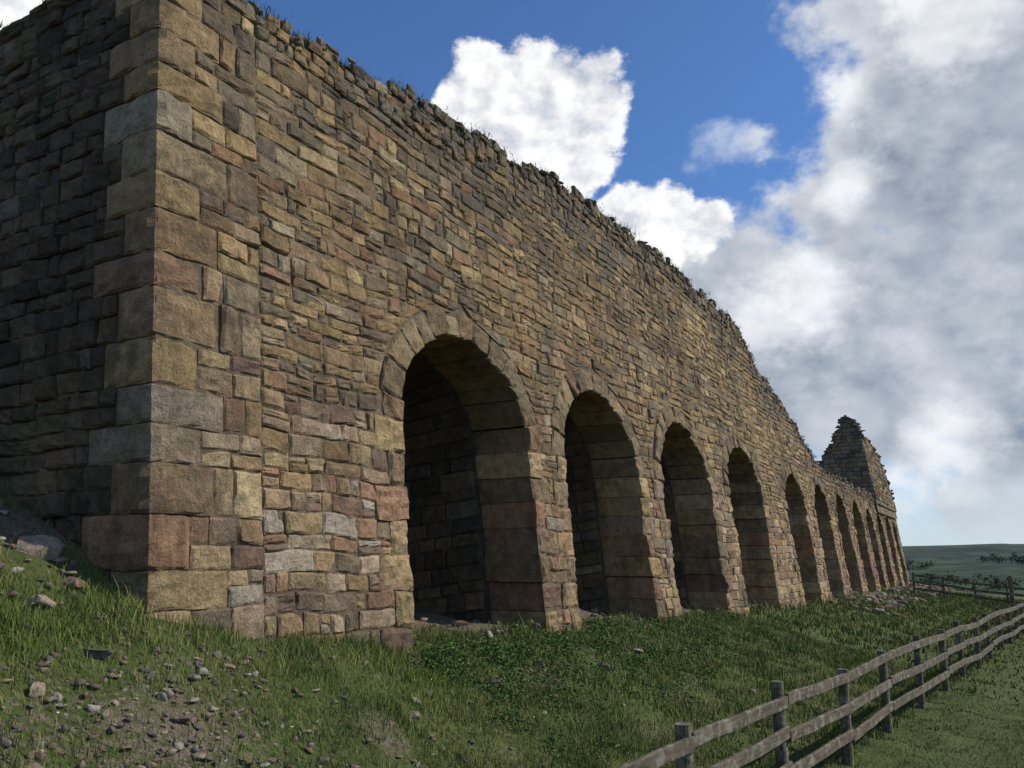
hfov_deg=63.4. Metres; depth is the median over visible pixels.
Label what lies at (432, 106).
wall top grass
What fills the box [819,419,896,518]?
ruined stone tower
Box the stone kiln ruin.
[0,0,909,652]
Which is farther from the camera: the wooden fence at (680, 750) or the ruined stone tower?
the ruined stone tower
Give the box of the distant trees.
[905,552,1023,593]
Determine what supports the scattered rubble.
on the ground at (960, 561)
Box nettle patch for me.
[405,610,818,758]
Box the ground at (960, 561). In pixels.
[0,485,1023,767]
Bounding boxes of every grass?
[0,0,831,473]
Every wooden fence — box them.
[615,601,1023,767]
[912,572,1023,606]
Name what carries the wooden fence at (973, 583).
on the ground at (960, 561)
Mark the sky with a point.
(844, 179)
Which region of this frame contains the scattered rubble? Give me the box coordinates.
[0,498,953,767]
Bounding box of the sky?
[0,0,1023,545]
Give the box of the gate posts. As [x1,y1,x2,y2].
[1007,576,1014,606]
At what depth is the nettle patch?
11.02 m

